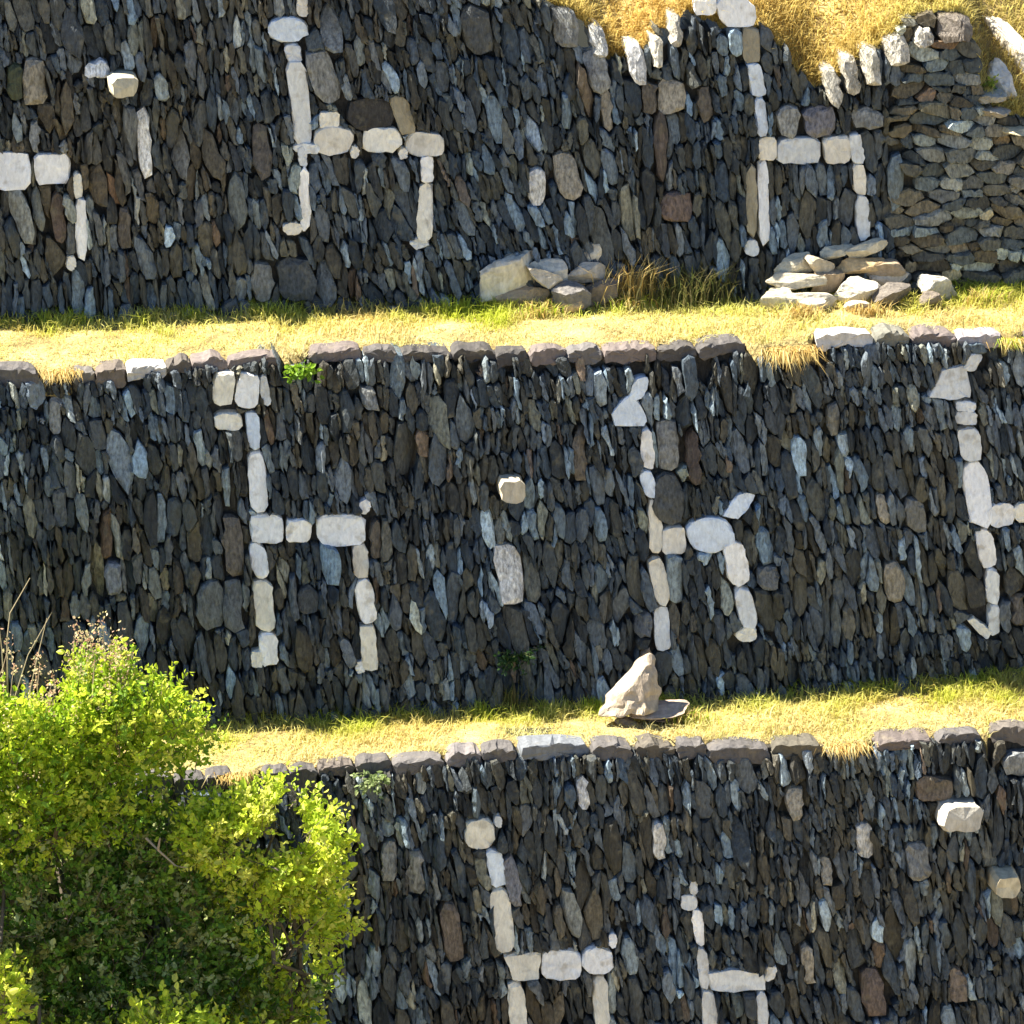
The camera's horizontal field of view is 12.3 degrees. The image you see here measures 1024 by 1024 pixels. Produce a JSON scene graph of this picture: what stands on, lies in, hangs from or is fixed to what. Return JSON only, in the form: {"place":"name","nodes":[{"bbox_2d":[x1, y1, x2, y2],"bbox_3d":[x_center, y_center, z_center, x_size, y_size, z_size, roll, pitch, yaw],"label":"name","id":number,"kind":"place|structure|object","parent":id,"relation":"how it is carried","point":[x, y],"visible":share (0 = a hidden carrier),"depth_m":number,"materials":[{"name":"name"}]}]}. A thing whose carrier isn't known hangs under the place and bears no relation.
{"place":"outdoors","nodes":[
{"label":"outdoors","id":0,"kind":"place"},
{"bbox_2d":[0,277,1023,396],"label":"terrace ground","id":1,"kind":"structure","parent":0,"point":[753,349],"depth_m":34.20,"materials":[{"name":"yellow plant"}]},
{"bbox_2d":[37,368,82,384],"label":"grass tuft","id":2,"kind":"object","parent":1,"relation":"on","point":[63,373],"visible":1,"depth_m":33.36,"materials":[{"name":"yellow plant"}]},
{"bbox_2d":[479,250,534,301],"bbox_3d":[-0.023,-1.723,34.794,0.472,0.355,0.216,-3,20,-8],"label":"rock","id":3,"kind":"object","parent":1,"relation":"on","point":[507,273],"visible":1,"depth_m":34.72,"materials":[{"name":"grey stone"}]},
{"bbox_2d":[0,0,1023,325],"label":"retaining wall","id":4,"kind":"structure","parent":1,"relation":"on","point":[232,154],"depth_m":34.60,"materials":[{"name":"stone"}]},
{"bbox_2d":[584,242,601,261],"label":"rock","id":5,"kind":"object","parent":4,"relation":"on","point":[596,253],"visible":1,"depth_m":34.87,"materials":[{"name":"grey stone"}]},
{"bbox_2d":[982,74,998,90],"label":"plant","id":6,"kind":"object","parent":4,"relation":"attached to","point":[991,84],"visible":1,"depth_m":35.17,"materials":[{"name":"green plant"}]},
{"bbox_2d":[978,86,1007,103],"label":"rock","id":7,"kind":"object","parent":4,"relation":"on","point":[994,97],"visible":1,"depth_m":35.08,"materials":[{"name":"grey stone"}]},
{"bbox_2d":[982,104,1010,117],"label":"rock","id":8,"kind":"object","parent":4,"relation":"on","point":[998,112],"visible":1,"depth_m":35.05,"materials":[{"name":"grey stone"}]},
{"bbox_2d":[987,58,1016,99],"bbox_3d":[3.625,-3.196,35.348,0.207,0.330,0.355,-3,20,-8],"label":"rock","id":9,"kind":"object","parent":4,"relation":"on","point":[1000,67],"visible":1,"depth_m":35.27,"materials":[{"name":"grey stone"}]},
{"bbox_2d":[1002,124,1023,135],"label":"rock","id":10,"kind":"object","parent":4,"relation":"on","point":[1018,130],"visible":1,"depth_m":35.07,"materials":[{"name":"grey stone"}]},
{"bbox_2d":[495,285,549,307],"bbox_3d":[0.074,-1.566,34.803,0.407,0.181,0.144,-3,20,-8],"label":"rock","id":11,"kind":"object","parent":1,"relation":"on","point":[523,292],"visible":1,"depth_m":34.75,"materials":[{"name":"grey stone"}]},
{"bbox_2d":[526,265,562,288],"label":"rock","id":12,"kind":"object","parent":11,"relation":"on","point":[548,279],"visible":1,"depth_m":34.69,"materials":[{"name":"grey stone"}]},
{"bbox_2d":[529,258,567,280],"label":"rock","id":13,"kind":"object","parent":12,"relation":"on","point":[557,266],"visible":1,"depth_m":34.78,"materials":[{"name":"grey stone"}]},
{"bbox_2d":[508,297,567,320],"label":"grass tuft","id":14,"kind":"object","parent":1,"relation":"on","point":[543,308],"visible":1,"depth_m":34.62,"materials":[{"name":"plant"}]},
{"bbox_2d":[534,282,551,300],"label":"rock","id":15,"kind":"object","parent":1,"relation":"on","point":[535,284],"visible":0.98,"depth_m":34.86,"materials":[{"name":"grey stone"}]},
{"bbox_2d":[551,280,590,313],"bbox_3d":[0.438,-1.562,34.744,0.248,0.225,0.201,10,22,25],"label":"rock","id":16,"kind":"object","parent":1,"relation":"on","point":[569,292],"visible":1,"depth_m":34.71,"materials":[{"name":"grey stone"}]},
{"bbox_2d":[563,301,583,313],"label":"rock","id":17,"kind":"object","parent":1,"relation":"on","point":[572,307],"visible":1,"depth_m":34.70,"materials":[{"name":"grey stone"}]},
{"bbox_2d":[585,278,617,307],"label":"rock","id":18,"kind":"object","parent":1,"relation":"on","point":[596,290],"visible":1,"depth_m":34.81,"materials":[{"name":"grey stone"}]},
{"bbox_2d":[592,290,658,312],"bbox_3d":[0.824,-1.556,34.841,0.489,0.142,0.344,-3,20,-8],"label":"grass tuft","id":19,"kind":"object","parent":1,"relation":"on","point":[627,299],"visible":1,"depth_m":34.81,"materials":[{"name":"yellow plant"}]},
{"bbox_2d":[582,252,677,307],"bbox_3d":[0.834,-1.724,34.883,0.910,0.427,0.824,-3,20,-8],"label":"grass tuft","id":20,"kind":"object","parent":1,"relation":"on","point":[629,281],"visible":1,"depth_m":34.86,"materials":[{"name":"green plant"}]},
{"bbox_2d":[622,256,746,315],"bbox_3d":[1.285,-1.707,34.954,1.178,0.365,0.747,-3,20,-8],"label":"grass tuft","id":21,"kind":"object","parent":1,"relation":"on","point":[694,290],"visible":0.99,"depth_m":34.88,"materials":[{"name":"green plant"}]},
{"bbox_2d":[759,286,797,311],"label":"rock","id":22,"kind":"object","parent":1,"relation":"on","point":[780,296],"visible":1,"depth_m":34.76,"materials":[{"name":"white stone"}]},
{"bbox_2d":[757,344,835,374],"bbox_3d":[2.040,-1.094,33.980,0.605,0.118,0.604,-3,20,-8],"label":"grass tuft","id":23,"kind":"object","parent":1,"relation":"on","point":[786,351],"visible":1,"depth_m":33.99,"materials":[{"name":"yellow plant"}]},
{"bbox_2d":[771,300,833,321],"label":"grass tuft","id":24,"kind":"object","parent":1,"relation":"on","point":[807,311],"visible":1,"depth_m":34.60,"materials":[{"name":"yellow plant"}]},
{"bbox_2d":[797,297,825,311],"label":"rock","id":25,"kind":"object","parent":1,"relation":"on","point":[820,301],"visible":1,"depth_m":34.72,"materials":[{"name":"white stone"}]},
{"bbox_2d":[791,292,836,309],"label":"rock","id":26,"kind":"object","parent":1,"relation":"on","point":[830,299],"visible":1,"depth_m":34.78,"materials":[{"name":"white stone"}]},
{"bbox_2d":[811,269,844,292],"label":"rock","id":27,"kind":"object","parent":1,"relation":"on","point":[835,277],"visible":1,"depth_m":34.99,"materials":[{"name":"stone"}]},
{"bbox_2d":[765,272,826,289],"bbox_3d":[2.082,-1.697,34.945,0.456,0.132,0.150,-3,20,-8],"label":"rock","id":28,"kind":"object","parent":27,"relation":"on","point":[793,281],"visible":1,"depth_m":34.90,"materials":[{"name":"white stone"}]},
{"bbox_2d":[774,252,813,272],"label":"rock","id":29,"kind":"object","parent":28,"relation":"on","point":[795,263],"visible":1,"depth_m":34.97,"materials":[{"name":"grey stone"}]},
{"bbox_2d":[804,255,834,272],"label":"rock","id":30,"kind":"object","parent":27,"relation":"on","point":[818,264],"visible":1,"depth_m":34.95,"materials":[{"name":"beige stone"}]},
{"bbox_2d":[843,300,870,312],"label":"rock","id":31,"kind":"object","parent":1,"relation":"on","point":[852,303],"visible":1,"depth_m":34.74,"materials":[{"name":"grey stone"}]},
{"bbox_2d":[834,276,880,303],"bbox_3d":[2.536,-1.617,34.972,0.353,0.222,0.154,4,20,11],"label":"rock","id":32,"kind":"object","parent":1,"relation":"on","point":[851,288],"visible":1,"depth_m":34.93,"materials":[{"name":"white stone"}]},
{"bbox_2d":[834,297,899,318],"bbox_3d":[2.603,-1.492,34.715,0.497,0.141,0.337,5,21,13],"label":"grass tuft","id":33,"kind":"object","parent":1,"relation":"on","point":[871,312],"visible":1,"depth_m":34.70,"materials":[{"name":"yellow plant"}]},
{"bbox_2d":[866,272,909,285],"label":"rock","id":34,"kind":"object","parent":1,"relation":"on","point":[881,280],"visible":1,"depth_m":35.07,"materials":[{"name":"grey stone"}]},
{"bbox_2d":[834,257,884,273],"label":"rock","id":35,"kind":"object","parent":34,"relation":"on","point":[854,265],"visible":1,"depth_m":35.04,"materials":[{"name":"brown stone"}]},
{"bbox_2d":[819,244,853,259],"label":"rock","id":36,"kind":"object","parent":35,"relation":"on","point":[831,252],"visible":1,"depth_m":35.04,"materials":[{"name":"grey stone"}]},
{"bbox_2d":[845,238,887,257],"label":"rock","id":37,"kind":"object","parent":35,"relation":"on","point":[868,247],"visible":1,"depth_m":35.04,"materials":[{"name":"grey stone"}]},
{"bbox_2d":[866,258,906,276],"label":"rock","id":38,"kind":"object","parent":34,"relation":"on","point":[890,267],"visible":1,"depth_m":35.03,"materials":[{"name":"stone"}]},
{"bbox_2d":[869,282,910,306],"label":"rock","id":39,"kind":"object","parent":1,"relation":"on","point":[894,292],"visible":0.99,"depth_m":34.89,"materials":[{"name":"grey stone"}]},
{"bbox_2d":[917,291,942,309],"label":"rock","id":40,"kind":"object","parent":1,"relation":"on","point":[934,297],"visible":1,"depth_m":34.87,"materials":[{"name":"beige stone"}]},
{"bbox_2d":[916,274,956,300],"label":"rock","id":41,"kind":"object","parent":1,"relation":"on","point":[941,285],"visible":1,"depth_m":35.05,"materials":[{"name":"white stone"}]},
{"bbox_2d":[955,286,1011,306],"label":"grass tuft","id":42,"kind":"object","parent":1,"relation":"on","point":[982,294],"visible":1,"depth_m":35.03,"materials":[{"name":"yellow plant"}]},
{"bbox_2d":[986,336,1023,352],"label":"grass tuft","id":43,"kind":"object","parent":1,"relation":"on","point":[1015,341],"visible":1,"depth_m":34.25,"materials":[{"name":"yellow plant"}]},
{"bbox_2d":[13,663,1023,792],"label":"terrace ground","id":44,"kind":"structure","parent":0,"point":[481,727],"depth_m":33.88,"materials":[{"name":"yellow plant"}]},
{"bbox_2d":[201,770,261,787],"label":"grass tuft","id":45,"kind":"object","parent":44,"relation":"on","point":[230,778],"visible":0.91,"depth_m":33.07,"materials":[{"name":"yellow plant"}]},
{"bbox_2d":[0,322,1023,727],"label":"retaining wall","id":46,"kind":"structure","parent":44,"relation":"on","point":[376,528],"depth_m":34.03,"materials":[{"name":"stone"}]},
{"bbox_2d":[283,360,324,383],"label":"plant","id":47,"kind":"object","parent":46,"relation":"attached to","point":[295,371],"visible":1,"depth_m":33.50,"materials":[{"name":"green plant"}]},
{"bbox_2d":[493,645,545,675],"bbox_3d":[0.055,1.043,34.084,0.363,0.205,0.269,2,20,5],"label":"plant","id":48,"kind":"object","parent":46,"relation":"attached to","point":[505,659],"visible":1,"depth_m":34.06,"materials":[{"name":"green plant"}]},
{"bbox_2d":[492,678,538,715],"bbox_3d":[0.006,1.332,34.172,0.420,0.290,0.381,-3,20,-8],"label":"grass tuft","id":49,"kind":"object","parent":44,"relation":"on","point":[514,698],"visible":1,"depth_m":34.17,"materials":[{"name":"green plant"}]},
{"bbox_2d":[568,694,604,716],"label":"grass tuft","id":50,"kind":"object","parent":44,"relation":"on","point":[597,703],"visible":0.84,"depth_m":34.21,"materials":[{"name":"green plant"}]},
{"bbox_2d":[614,716,636,725],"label":"rock","id":51,"kind":"object","parent":44,"relation":"on","point":[625,720],"visible":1,"depth_m":33.96,"materials":[{"name":"grey stone"}]},
{"bbox_2d":[645,718,671,722],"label":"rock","id":52,"kind":"object","parent":44,"relation":"on","point":[664,720],"visible":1,"depth_m":33.98,"materials":[{"name":"grey stone"}]},
{"bbox_2d":[629,699,689,719],"bbox_3d":[1.052,1.410,34.032,0.451,0.074,0.292,-3,20,-8],"label":"rock","id":53,"kind":"object","parent":44,"relation":"on","point":[665,711],"visible":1,"depth_m":33.98,"materials":[{"name":"grey stone"}]},
{"bbox_2d":[598,653,661,717],"bbox_3d":[0.840,1.242,33.912,0.479,0.403,0.312,-3,20,-8],"label":"rock","id":54,"kind":"object","parent":53,"relation":"on","point":[636,689],"visible":1,"depth_m":33.87,"materials":[{"name":"grey stone"}]},
{"bbox_2d":[666,702,718,727],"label":"grass tuft","id":55,"kind":"object","parent":44,"relation":"on","point":[691,714],"visible":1,"depth_m":34.01,"materials":[{"name":"yellow plant"}]},
{"bbox_2d":[820,739,879,759],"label":"grass tuft","id":56,"kind":"object","parent":44,"relation":"on","point":[848,746],"visible":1,"depth_m":33.61,"materials":[{"name":"yellow plant"}]},
{"bbox_2d":[568,262,605,282],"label":"rock","id":57,"kind":"object","parent":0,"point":[580,274],"visible":1,"depth_m":34.83,"materials":[{"name":"grey stone"}]},
{"bbox_2d":[547,0,1023,116],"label":"hillside","id":58,"kind":"structure","parent":0,"point":[826,11],"depth_m":35.26,"materials":[{"name":"yellow plant"}]},
{"bbox_2d":[982,15,1023,72],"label":"rock","id":59,"kind":"object","parent":58,"relation":"on","point":[1009,35],"visible":1,"depth_m":35.53,"materials":[{"name":"white stone"}]},
{"bbox_3d":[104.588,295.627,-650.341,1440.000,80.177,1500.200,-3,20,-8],"label":"ground","id":60,"kind":"structure","parent":0,"visible":0},
{"bbox_2d":[0,611,229,1020],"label":"leafy shrub","id":61,"kind":"object","parent":60,"relation":"on","point":[53,748],"visible":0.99,"depth_m":31.79,"materials":[{"name":"green plant"}]},
{"bbox_2d":[0,578,29,697],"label":"dead twig","id":62,"kind":"object","parent":61,"relation":"attached to","point":[7,645],"visible":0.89,"depth_m":31.65,"materials":[{"name":"brown wood"}]},
{"bbox_2d":[15,612,51,699],"bbox_3d":[-3.193,0.958,31.711,0.280,0.623,0.037,-3,20,-8],"label":"dead twig","id":63,"kind":"object","parent":61,"relation":"attached to","point":[36,660],"visible":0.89,"depth_m":31.70,"materials":[{"name":"brown wood"}]},
{"bbox_2d":[0,942,298,1023],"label":"leafy shrub","id":64,"kind":"object","parent":60,"relation":"on","point":[14,978],"visible":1,"depth_m":31.75,"materials":[{"name":"green plant"}]},
{"bbox_2d":[0,772,345,1023],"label":"leafy shrub","id":65,"kind":"object","parent":60,"relation":"on","point":[99,883],"visible":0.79,"depth_m":32.24,"materials":[{"name":"green plant"}]},
{"bbox_2d":[145,837,187,867],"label":"dead twig","id":66,"kind":"object","parent":65,"relation":"attached to","point":[157,848],"visible":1,"depth_m":31.95,"materials":[{"name":"grey wood"}]},
{"bbox_2d":[155,761,372,1023],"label":"leafy shrub","id":67,"kind":"object","parent":60,"relation":"on","point":[307,884],"visible":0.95,"depth_m":32.20,"materials":[{"name":"green plant"}]},
{"bbox_2d":[0,719,1023,1023],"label":"retaining wall","id":68,"kind":"structure","parent":60,"relation":"on","point":[644,879],"depth_m":33.66,"materials":[{"name":"stone"}]},
{"bbox_2d":[350,769,389,798],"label":"plant","id":69,"kind":"object","parent":68,"relation":"attached to","point":[369,781],"visible":1,"depth_m":33.13,"materials":[{"name":"green plant"}]}
]}

